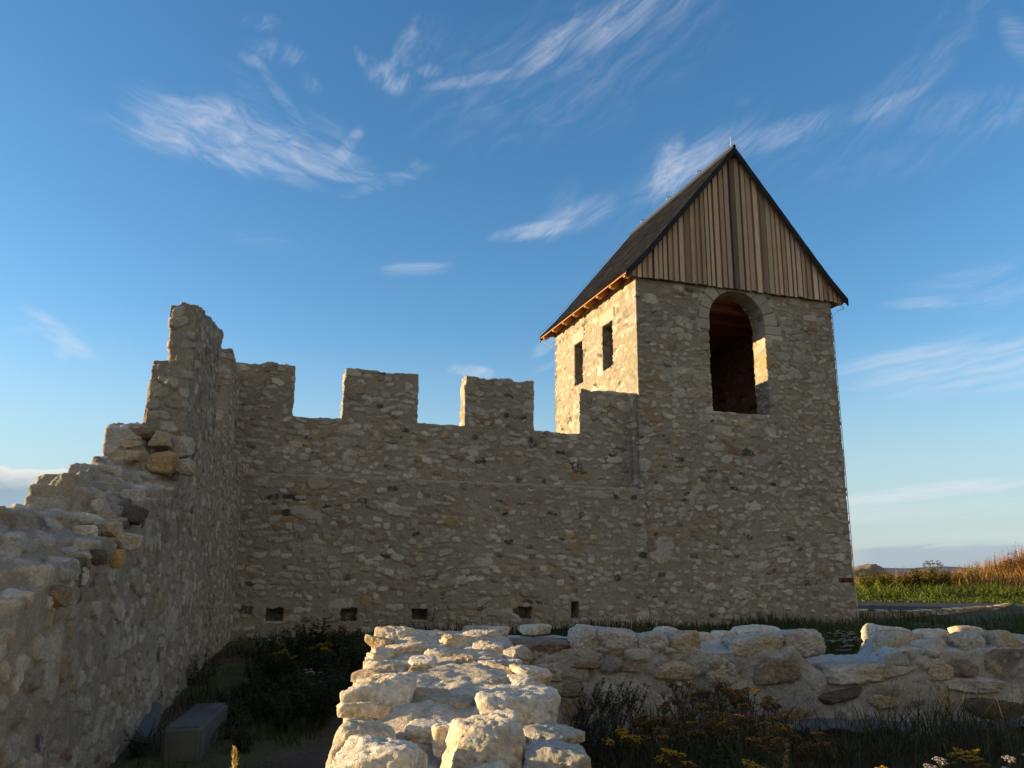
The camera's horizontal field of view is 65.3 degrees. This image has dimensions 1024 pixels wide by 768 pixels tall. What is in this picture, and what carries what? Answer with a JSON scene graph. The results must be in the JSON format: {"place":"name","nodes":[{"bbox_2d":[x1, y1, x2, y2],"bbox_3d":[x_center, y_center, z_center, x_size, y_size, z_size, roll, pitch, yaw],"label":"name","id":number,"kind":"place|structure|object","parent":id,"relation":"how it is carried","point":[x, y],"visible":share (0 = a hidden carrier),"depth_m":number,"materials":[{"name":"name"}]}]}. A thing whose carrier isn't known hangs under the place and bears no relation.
{"place":"outdoors","nodes":[
{"label":"outdoors","id":0,"kind":"place"},
{"bbox_2d":[0,0,1023,567],"label":"sky","id":1,"kind":"structure","parent":0,"point":[421,187],"materials":[{"name":"blue"}]},
{"bbox_2d":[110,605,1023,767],"bbox_3d":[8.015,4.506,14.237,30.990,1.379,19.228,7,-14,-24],"label":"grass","id":2,"kind":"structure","parent":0,"point":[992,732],"depth_m":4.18,"materials":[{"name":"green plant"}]},
{"bbox_2d":[111,575,1023,767],"bbox_3d":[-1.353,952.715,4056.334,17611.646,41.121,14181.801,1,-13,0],"label":"ground","id":3,"kind":"structure","parent":0,"point":[310,753],"depth_m":8.31,"materials":[{"name":"green plant"}]},
{"bbox_2d":[0,302,244,767],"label":"ruined wall","id":4,"kind":"structure","parent":3,"relation":"on","point":[118,559],"depth_m":7.58,"materials":[{"name":"stone"}]},
{"bbox_2d":[123,730,153,757],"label":"leafy weed","id":5,"kind":"object","parent":3,"relation":"on","point":[133,749],"visible":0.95,"depth_m":7.19,"materials":[{"name":"green plant"}]},
{"bbox_2d":[131,702,161,744],"bbox_3d":[-3.753,3.521,8.270,0.169,0.267,1.203,4,-13,-15],"label":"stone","id":6,"kind":"object","parent":3,"relation":"on","point":[148,719],"visible":0.69,"depth_m":8.31,"materials":[{"name":"grey stone"}]},
{"bbox_2d":[160,702,227,760],"bbox_3d":[-3.070,3.517,7.752,0.337,0.611,1.403,3,-13,-9],"label":"concrete block","id":7,"kind":"object","parent":3,"relation":"on","point":[188,734],"depth_m":7.21,"materials":[{"name":"grey concrete"}]},
{"bbox_2d":[187,647,223,684],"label":"leafy weed","id":8,"kind":"object","parent":3,"relation":"on","point":[203,672],"visible":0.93,"depth_m":11.58,"materials":[{"name":"green plant"}]},
{"bbox_2d":[211,684,242,704],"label":"leafy weed","id":9,"kind":"object","parent":3,"relation":"on","point":[219,695],"visible":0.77,"depth_m":9.98,"materials":[{"name":"green plant"}]},
{"bbox_2d":[230,746,239,767],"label":"mullein","id":10,"kind":"object","parent":3,"relation":"on","point":[234,757],"visible":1,"depth_m":2.27,"materials":[{"name":"yellow plant"}]},
{"bbox_2d":[219,713,255,739],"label":"leafy weed","id":11,"kind":"object","parent":3,"relation":"on","point":[227,729],"visible":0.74,"depth_m":8.13,"materials":[{"name":"green plant"}]},
{"bbox_2d":[226,699,249,727],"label":"leafy weed","id":12,"kind":"object","parent":3,"relation":"on","point":[233,712],"visible":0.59,"depth_m":8.71,"materials":[{"name":"green plant"}]},
{"bbox_2d":[228,727,259,752],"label":"leafy weed","id":13,"kind":"object","parent":3,"relation":"on","point":[247,743],"visible":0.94,"depth_m":7.52,"materials":[{"name":"green plant"}]},
{"bbox_2d":[229,674,270,704],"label":"leafy weed","id":14,"kind":"object","parent":3,"relation":"on","point":[246,688],"visible":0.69,"depth_m":9.94,"materials":[{"name":"green plant"}]},
{"bbox_2d":[236,687,282,722],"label":"leafy weed","id":15,"kind":"object","parent":3,"relation":"on","point":[252,708],"visible":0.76,"depth_m":8.97,"materials":[{"name":"green plant"}]},
{"bbox_2d":[240,632,287,673],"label":"leafy weed","id":16,"kind":"object","parent":3,"relation":"on","point":[272,642],"visible":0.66,"depth_m":12.34,"materials":[{"name":"green plant"}]},
{"bbox_2d":[249,674,286,705],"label":"leafy weed","id":17,"kind":"object","parent":3,"relation":"on","point":[281,687],"visible":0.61,"depth_m":9.87,"materials":[{"name":"green plant"}]},
{"bbox_2d":[265,636,281,664],"bbox_3d":[-3.878,4.341,12.915,0.244,0.548,0.297,8,-15,-31],"label":"yarrow","id":18,"kind":"object","parent":3,"relation":"on","point":[277,638],"visible":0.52,"depth_m":12.91,"materials":[{"name":"green plant"}]},
{"bbox_2d":[254,646,296,694],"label":"leafy weed","id":19,"kind":"object","parent":3,"relation":"on","point":[273,670],"visible":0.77,"depth_m":10.83,"materials":[{"name":"green plant"}]},
{"bbox_2d":[272,640,285,669],"bbox_3d":[-3.671,4.285,12.547,0.272,0.501,0.223,4,-13,-14],"label":"yarrow","id":20,"kind":"object","parent":3,"relation":"on","point":[278,648],"visible":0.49,"depth_m":12.58,"materials":[{"name":"green plant"}]},
{"bbox_2d":[270,649,296,691],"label":"ragwort","id":21,"kind":"object","parent":3,"relation":"on","point":[281,653],"visible":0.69,"depth_m":10.99,"materials":[{"name":"green plant"}]},
{"bbox_2d":[256,690,311,731],"bbox_3d":[-2.490,3.531,8.607,0.542,0.426,0.520,-4,-14,19],"label":"leafy weed","id":22,"kind":"object","parent":3,"relation":"on","point":[273,710],"visible":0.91,"depth_m":8.60,"materials":[{"name":"green plant"}]},
{"bbox_2d":[262,632,306,662],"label":"leafy weed","id":23,"kind":"object","parent":3,"relation":"on","point":[297,650],"visible":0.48,"depth_m":13.30,"materials":[{"name":"green plant"}]},
{"bbox_2d":[272,668,318,714],"bbox_3d":[-2.501,3.634,9.440,0.479,0.527,0.562,-8,-15,33],"label":"leafy weed","id":24,"kind":"object","parent":3,"relation":"on","point":[294,687],"visible":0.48,"depth_m":9.36,"materials":[{"name":"green plant"}]},
{"bbox_2d":[279,649,323,687],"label":"leafy weed","id":25,"kind":"object","parent":3,"relation":"on","point":[296,670],"visible":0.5,"depth_m":11.36,"materials":[{"name":"green plant"}]},
{"bbox_2d":[279,622,326,658],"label":"leafy weed","id":26,"kind":"object","parent":3,"relation":"on","point":[294,628],"visible":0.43,"depth_m":14.77,"materials":[{"name":"green plant"}]},
{"bbox_2d":[297,623,310,652],"bbox_3d":[-3.868,4.776,14.897,0.344,0.634,0.282,3,-13,-12],"label":"yarrow","id":27,"kind":"object","parent":3,"relation":"on","point":[300,626],"visible":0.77,"depth_m":14.88,"materials":[{"name":"green plant"}]},
{"bbox_2d":[304,668,320,686],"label":"yarrow","id":28,"kind":"object","parent":3,"relation":"on","point":[308,672],"visible":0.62,"depth_m":9.89,"materials":[{"name":"green plant"}]},
{"bbox_2d":[309,642,331,684],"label":"ragwort","id":29,"kind":"object","parent":3,"relation":"on","point":[327,645],"visible":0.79,"depth_m":11.30,"materials":[{"name":"green plant"}]},
{"bbox_2d":[297,645,345,686],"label":"leafy weed","id":30,"kind":"object","parent":3,"relation":"on","point":[324,659],"visible":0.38,"depth_m":11.34,"materials":[{"name":"green plant"}]},
{"bbox_2d":[300,615,348,658],"bbox_3d":[-3.332,4.577,14.363,0.919,0.862,0.783,7,-15,-27],"label":"leafy weed","id":31,"kind":"object","parent":3,"relation":"on","point":[317,635],"visible":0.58,"depth_m":14.34,"materials":[{"name":"green plant"}]},
{"bbox_2d":[310,667,352,714],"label":"leafy weed","id":32,"kind":"object","parent":3,"relation":"on","point":[339,679],"visible":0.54,"depth_m":9.14,"materials":[{"name":"green plant"}]},
{"bbox_2d":[315,627,364,662],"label":"leafy weed","id":33,"kind":"object","parent":3,"relation":"on","point":[326,639],"visible":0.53,"depth_m":13.40,"materials":[{"name":"green plant"}]},
{"bbox_2d":[321,641,369,688],"bbox_3d":[-2.143,3.712,10.405,0.760,0.713,0.648,5,-14,-19],"label":"leafy weed","id":34,"kind":"object","parent":3,"relation":"on","point":[351,665],"visible":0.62,"depth_m":10.36,"materials":[{"name":"green plant"}]},
{"bbox_2d":[335,634,370,670],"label":"leafy weed","id":35,"kind":"object","parent":3,"relation":"on","point":[355,645],"visible":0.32,"depth_m":11.87,"materials":[{"name":"green plant"}]},
{"bbox_2d":[230,361,648,640],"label":"curtain wall","id":36,"kind":"structure","parent":3,"relation":"on","point":[374,505],"depth_m":20.15,"materials":[{"name":"beige stone"}]},
{"bbox_2d":[325,626,590,767],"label":"wall","id":37,"kind":"structure","parent":3,"relation":"on","point":[419,698],"depth_m":2.62,"materials":[{"name":"stone"}]},
{"bbox_2d":[573,698,590,729],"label":"mugwort","id":38,"kind":"object","parent":3,"relation":"on","point":[577,717],"visible":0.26,"depth_m":3.12,"materials":[{"name":"green plant"}]},
{"bbox_2d":[571,678,604,729],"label":"mugwort","id":39,"kind":"object","parent":3,"relation":"on","point":[587,709],"visible":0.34,"depth_m":3.38,"materials":[{"name":"green plant"}]},
{"bbox_2d":[570,681,605,747],"bbox_3d":[0.318,1.590,3.445,0.199,0.585,0.127,10,-16,-35],"label":"mugwort","id":40,"kind":"object","parent":3,"relation":"on","point":[589,728],"visible":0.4,"depth_m":3.49,"materials":[{"name":"green plant"}]},
{"bbox_2d":[578,707,614,752],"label":"mugwort","id":41,"kind":"object","parent":3,"relation":"on","point":[594,728],"visible":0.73,"depth_m":2.97,"materials":[{"name":"green plant"}]},
{"bbox_2d":[583,718,618,767],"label":"mugwort","id":42,"kind":"object","parent":3,"relation":"on","point":[597,753],"visible":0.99,"depth_m":2.75,"materials":[{"name":"green plant"}]},
{"bbox_2d":[581,683,622,754],"bbox_3d":[0.374,1.590,3.458,0.212,0.570,0.136,1,-13,-3],"label":"mugwort","id":43,"kind":"object","parent":3,"relation":"on","point":[605,703],"visible":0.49,"depth_m":3.48,"materials":[{"name":"green plant"}]},
{"bbox_2d":[588,692,629,767],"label":"mugwort","id":44,"kind":"object","parent":3,"relation":"on","point":[604,730],"visible":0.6,"depth_m":3.14,"materials":[{"name":"green plant"}]},
{"bbox_2d":[590,676,627,764],"bbox_3d":[0.419,1.583,3.512,0.212,0.589,0.128,-3,-13,15],"label":"mugwort","id":45,"kind":"object","parent":3,"relation":"on","point":[618,691],"visible":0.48,"depth_m":3.54,"materials":[{"name":"green plant"}]},
{"bbox_2d":[599,681,632,767],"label":"mugwort","id":46,"kind":"object","parent":3,"relation":"on","point":[621,705],"visible":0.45,"depth_m":3.61,"materials":[{"name":"green plant"}]},
{"bbox_2d":[601,727,643,767],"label":"ragwort","id":47,"kind":"object","parent":3,"relation":"on","point":[623,734],"visible":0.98,"depth_m":2.77,"materials":[{"name":"yellow plant"}]},
{"bbox_2d":[606,682,647,767],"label":"mugwort","id":48,"kind":"object","parent":3,"relation":"on","point":[618,740],"visible":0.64,"depth_m":3.52,"materials":[{"name":"green plant"}]},
{"bbox_2d":[609,685,651,767],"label":"mugwort","id":49,"kind":"object","parent":3,"relation":"on","point":[635,716],"visible":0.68,"depth_m":3.32,"materials":[{"name":"green plant"}]},
{"bbox_2d":[628,713,682,767],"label":"tansy","id":50,"kind":"object","parent":3,"relation":"on","point":[658,752],"visible":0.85,"depth_m":3.05,"materials":[{"name":"green plant"}]},
{"bbox_2d":[636,706,700,767],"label":"tansy","id":51,"kind":"object","parent":3,"relation":"on","point":[657,728],"visible":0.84,"depth_m":3.00,"materials":[{"name":"green plant"}]},
{"bbox_2d":[654,748,697,767],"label":"ragwort","id":52,"kind":"object","parent":3,"relation":"on","point":[668,754],"visible":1,"depth_m":2.54,"materials":[{"name":"yellow plant"}]},
{"bbox_2d":[656,696,706,767],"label":"tansy","id":53,"kind":"object","parent":3,"relation":"on","point":[678,702],"visible":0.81,"depth_m":3.46,"materials":[{"name":"green plant"}]},
{"bbox_2d":[660,680,703,767],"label":"tansy","id":54,"kind":"object","parent":3,"relation":"on","point":[671,684],"visible":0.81,"depth_m":3.65,"materials":[{"name":"green plant"}]},
{"bbox_2d":[672,693,706,767],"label":"tansy","id":55,"kind":"object","parent":3,"relation":"on","point":[688,695],"visible":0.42,"depth_m":3.75,"materials":[{"name":"green plant"}]},
{"bbox_2d":[539,139,858,626],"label":"tower","id":56,"kind":"structure","parent":3,"relation":"on","point":[695,317],"depth_m":23.59,"materials":[{"name":"beige stone"}]},
{"bbox_2d":[673,710,733,767],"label":"tansy","id":57,"kind":"object","parent":3,"relation":"on","point":[703,754],"visible":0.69,"depth_m":3.10,"materials":[{"name":"green plant"}]},
{"bbox_2d":[693,677,735,767],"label":"tansy","id":58,"kind":"object","parent":3,"relation":"on","point":[707,696],"visible":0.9,"depth_m":3.51,"materials":[{"name":"green plant"}]},
{"bbox_2d":[695,686,744,767],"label":"tansy","id":59,"kind":"object","parent":3,"relation":"on","point":[734,702],"visible":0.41,"depth_m":3.57,"materials":[{"name":"green plant"}]},
{"bbox_2d":[701,711,766,767],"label":"tansy","id":60,"kind":"object","parent":3,"relation":"on","point":[723,726],"visible":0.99,"depth_m":2.86,"materials":[{"name":"green plant"}]},
{"bbox_2d":[719,692,751,767],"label":"tansy","id":61,"kind":"object","parent":3,"relation":"on","point":[735,732],"visible":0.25,"depth_m":3.79,"materials":[{"name":"green plant"}]},
{"bbox_2d":[462,623,1023,762],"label":"cross wall","id":62,"kind":"structure","parent":3,"relation":"on","point":[791,661],"depth_m":4.48,"materials":[{"name":"stone"}]},
{"bbox_2d":[766,718,910,732],"bbox_3d":[1.796,1.877,4.404,0.850,0.073,0.149,2,-13,-8],"label":"membrane strip","id":63,"kind":"object","parent":62,"relation":"attached to","point":[832,724],"visible":0.52,"depth_m":4.38,"materials":[{"name":"black plastic"}]},
{"bbox_2d":[956,717,1023,732],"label":"membrane strip","id":64,"kind":"object","parent":62,"relation":"attached to","point":[1002,728],"visible":0.22,"depth_m":4.52,"materials":[{"name":"black plastic"}]},
{"bbox_2d":[727,687,771,767],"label":"tansy","id":65,"kind":"object","parent":3,"relation":"on","point":[762,720],"visible":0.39,"depth_m":3.56,"materials":[{"name":"green plant"}]},
{"bbox_2d":[724,688,779,767],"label":"tansy","id":66,"kind":"object","parent":3,"relation":"on","point":[739,697],"visible":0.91,"depth_m":3.43,"materials":[{"name":"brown plant"}]},
{"bbox_2d":[742,759,766,767],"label":"ragwort","id":67,"kind":"object","parent":3,"relation":"on","point":[751,764],"visible":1,"depth_m":2.47,"materials":[{"name":"yellow plant"}]},
{"bbox_2d":[750,610,777,624],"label":"thistle","id":68,"kind":"object","parent":3,"relation":"on","point":[770,616],"visible":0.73,"depth_m":19.96,"materials":[{"name":"green plant"}]},
{"bbox_2d":[738,698,793,766],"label":"tansy","id":69,"kind":"object","parent":3,"relation":"on","point":[746,708],"visible":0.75,"depth_m":3.36,"materials":[{"name":"brown plant"}]},
{"bbox_2d":[753,716,811,767],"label":"tansy","id":70,"kind":"object","parent":3,"relation":"on","point":[791,735],"visible":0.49,"depth_m":3.02,"materials":[{"name":"green plant"}]},
{"bbox_2d":[781,743,790,767],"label":"grass ear","id":71,"kind":"object","parent":3,"relation":"on","point":[784,762],"depth_m":2.69},
{"bbox_2d":[753,713,830,767],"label":"tansy","id":72,"kind":"object","parent":3,"relation":"on","point":[765,747],"visible":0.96,"depth_m":2.83,"materials":[{"name":"green plant"}]},
{"bbox_2d":[796,711,814,767],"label":"mugwort","id":73,"kind":"object","parent":3,"relation":"on","point":[803,753],"visible":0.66,"depth_m":3.45,"materials":[{"name":"green plant"}]},
{"bbox_2d":[825,638,847,654],"bbox_3d":[4.874,4.067,11.927,0.315,0.520,0.388,-2,-13,10],"label":"yarrow","id":74,"kind":"object","parent":3,"relation":"on","point":[841,640],"visible":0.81,"depth_m":11.97,"materials":[{"name":"green plant"}]},
{"bbox_2d":[826,632,847,653],"bbox_3d":[5.434,4.397,13.376,0.362,0.485,0.294,-5,-14,24],"label":"yarrow","id":75,"kind":"object","parent":3,"relation":"on","point":[836,636],"visible":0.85,"depth_m":13.39,"materials":[{"name":"green plant"}]},
{"bbox_2d":[835,630,853,653],"bbox_3d":[5.689,4.458,13.633,0.306,0.506,0.378,-10,-17,38],"label":"yarrow","id":76,"kind":"object","parent":3,"relation":"on","point":[844,636],"visible":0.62,"depth_m":13.66,"materials":[{"name":"green plant"}]},
{"bbox_2d":[836,645,855,653],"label":"yarrow","id":77,"kind":"object","parent":3,"relation":"on","point":[848,647],"visible":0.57,"depth_m":10.91,"materials":[{"name":"green plant"}]},
{"bbox_2d":[843,633,859,654],"bbox_3d":[5.729,4.414,13.354,0.302,0.498,0.371,7,-15,-27],"label":"yarrow","id":78,"kind":"object","parent":3,"relation":"on","point":[851,634],"visible":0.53,"depth_m":13.34,"materials":[{"name":"green plant"}]},
{"bbox_2d":[843,637,861,654],"bbox_3d":[5.308,4.181,12.410,0.288,0.476,0.355,0,-13,1],"label":"yarrow","id":79,"kind":"object","parent":3,"relation":"on","point":[854,638],"visible":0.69,"depth_m":12.43,"materials":[{"name":"green plant"}]},
{"bbox_2d":[856,575,877,589],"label":"leafy weed","id":80,"kind":"object","parent":3,"relation":"on","point":[860,580],"visible":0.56,"depth_m":38.71,"materials":[{"name":"green plant"}]},
{"bbox_2d":[852,564,888,583],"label":"earth mound","id":81,"kind":"object","parent":3,"relation":"on","point":[874,569],"visible":0.15,"depth_m":46.77,"materials":[{"name":"soil"}]},
{"bbox_2d":[863,573,882,588],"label":"leafy weed","id":82,"kind":"object","parent":3,"relation":"on","point":[874,576],"visible":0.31,"depth_m":39.38,"materials":[{"name":"green plant"}]},
{"bbox_2d":[860,715,886,767],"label":"mugwort","id":83,"kind":"object","parent":3,"relation":"on","point":[873,743],"visible":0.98,"depth_m":3.35,"materials":[{"name":"green plant"}]},
{"bbox_2d":[875,570,894,586],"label":"leafy weed","id":84,"kind":"object","parent":3,"relation":"on","point":[883,578],"visible":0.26,"depth_m":39.73,"materials":[{"name":"green plant"}]},
{"bbox_2d":[881,573,904,589],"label":"leafy weed","id":85,"kind":"object","parent":3,"relation":"on","point":[891,580],"visible":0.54,"depth_m":38.73,"materials":[{"name":"green plant"}]},
{"bbox_2d":[898,571,910,586],"bbox_3d":[19.538,9.959,39.793,0.798,1.307,0.914,1,-13,0],"label":"dock","id":86,"kind":"object","parent":3,"relation":"on","point":[905,580],"visible":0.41,"depth_m":39.75,"materials":[{"name":"brown plant"}]},
{"bbox_2d":[900,568,922,589],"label":"leafy weed","id":87,"kind":"object","parent":3,"relation":"on","point":[911,581],"visible":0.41,"depth_m":40.19,"materials":[{"name":"green plant"}]},
{"bbox_2d":[909,568,935,589],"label":"leafy weed","id":88,"kind":"object","parent":3,"relation":"on","point":[925,579],"visible":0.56,"depth_m":39.66,"materials":[{"name":"green plant"}]},
{"bbox_2d":[923,560,942,584],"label":"hogweed","id":89,"kind":"object","parent":3,"relation":"on","point":[937,563],"visible":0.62,"depth_m":40.90,"materials":[{"name":"white plant"}]},
{"bbox_2d":[855,600,1012,618],"bbox_3d":[15.108,8.709,30.243,12.077,0.764,9.658,1,-13,0],"label":"foundation","id":90,"kind":"object","parent":3,"relation":"on","point":[903,606],"visible":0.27,"depth_m":28.34,"materials":[{"name":"stone"}]},
{"bbox_2d":[853,543,1023,591],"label":"dry grass","id":91,"kind":"structure","parent":3,"relation":"on","point":[990,566],"depth_m":42.12,"materials":[{"name":"brown plant"}]},
{"bbox_2d":[854,580,1023,603],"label":"green weeds","id":92,"kind":"object","parent":3,"relation":"on","point":[932,594],"visible":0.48,"depth_m":35.80,"materials":[{"name":"green plant"}]},
{"bbox_2d":[927,567,951,589],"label":"leafy weed","id":93,"kind":"object","parent":3,"relation":"on","point":[941,579],"visible":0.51,"depth_m":39.91,"materials":[{"name":"green plant"}]},
{"bbox_2d":[931,756,948,766],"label":"yarrow","id":94,"kind":"object","parent":3,"relation":"on","point":[940,764],"visible":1,"depth_m":2.46,"materials":[{"name":"white plant"}]},
{"bbox_2d":[929,674,969,750],"bbox_3d":[2.014,1.600,3.644,0.146,0.521,0.119,4,-13,-15],"label":"mugwort","id":95,"kind":"object","parent":3,"relation":"on","point":[947,699],"visible":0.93,"depth_m":3.66,"materials":[{"name":"green plant"}]},
{"bbox_2d":[941,570,963,588],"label":"leafy weed","id":96,"kind":"object","parent":3,"relation":"on","point":[952,579],"visible":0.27,"depth_m":40.77,"materials":[{"name":"green plant"}]},
{"bbox_2d":[949,747,972,767],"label":"ragwort","id":97,"kind":"object","parent":3,"relation":"on","point":[963,762],"visible":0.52,"depth_m":2.84,"materials":[{"name":"yellow plant"}]},
{"bbox_2d":[946,749,990,767],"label":"ragwort","id":98,"kind":"object","parent":3,"relation":"on","point":[971,760],"visible":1,"depth_m":2.72,"materials":[{"name":"yellow plant"}]},
{"bbox_2d":[954,566,982,588],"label":"leafy weed","id":99,"kind":"object","parent":3,"relation":"on","point":[972,575],"visible":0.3,"depth_m":41.21,"materials":[{"name":"green plant"}]},
{"bbox_2d":[981,569,1004,585],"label":"leafy weed","id":100,"kind":"object","parent":3,"relation":"on","point":[995,574],"visible":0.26,"depth_m":42.85,"materials":[{"name":"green plant"}]},
{"bbox_2d":[1002,755,1016,765],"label":"yarrow","id":101,"kind":"object","parent":3,"relation":"on","point":[1006,758],"visible":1,"depth_m":2.54,"materials":[{"name":"white plant"}]},
{"bbox_2d":[996,556,1023,579],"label":"leafy weed","id":102,"kind":"object","parent":3,"relation":"on","point":[1004,566],"visible":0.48,"depth_m":43.76,"materials":[{"name":"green plant"}]},
{"bbox_2d":[1002,560,1023,580],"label":"leafy weed","id":103,"kind":"object","parent":3,"relation":"on","point":[1021,565],"visible":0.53,"depth_m":43.34,"materials":[{"name":"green plant"}]},
{"bbox_2d":[1005,554,1023,574],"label":"leafy weed","id":104,"kind":"object","parent":3,"relation":"on","point":[1015,563],"visible":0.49,"depth_m":44.03,"materials":[{"name":"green plant"}]},
{"bbox_2d":[884,566,987,576],"bbox_3d":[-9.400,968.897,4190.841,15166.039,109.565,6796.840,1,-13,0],"label":"hills","id":105,"kind":"structure","parent":0,"point":[895,570],"depth_m":5216.40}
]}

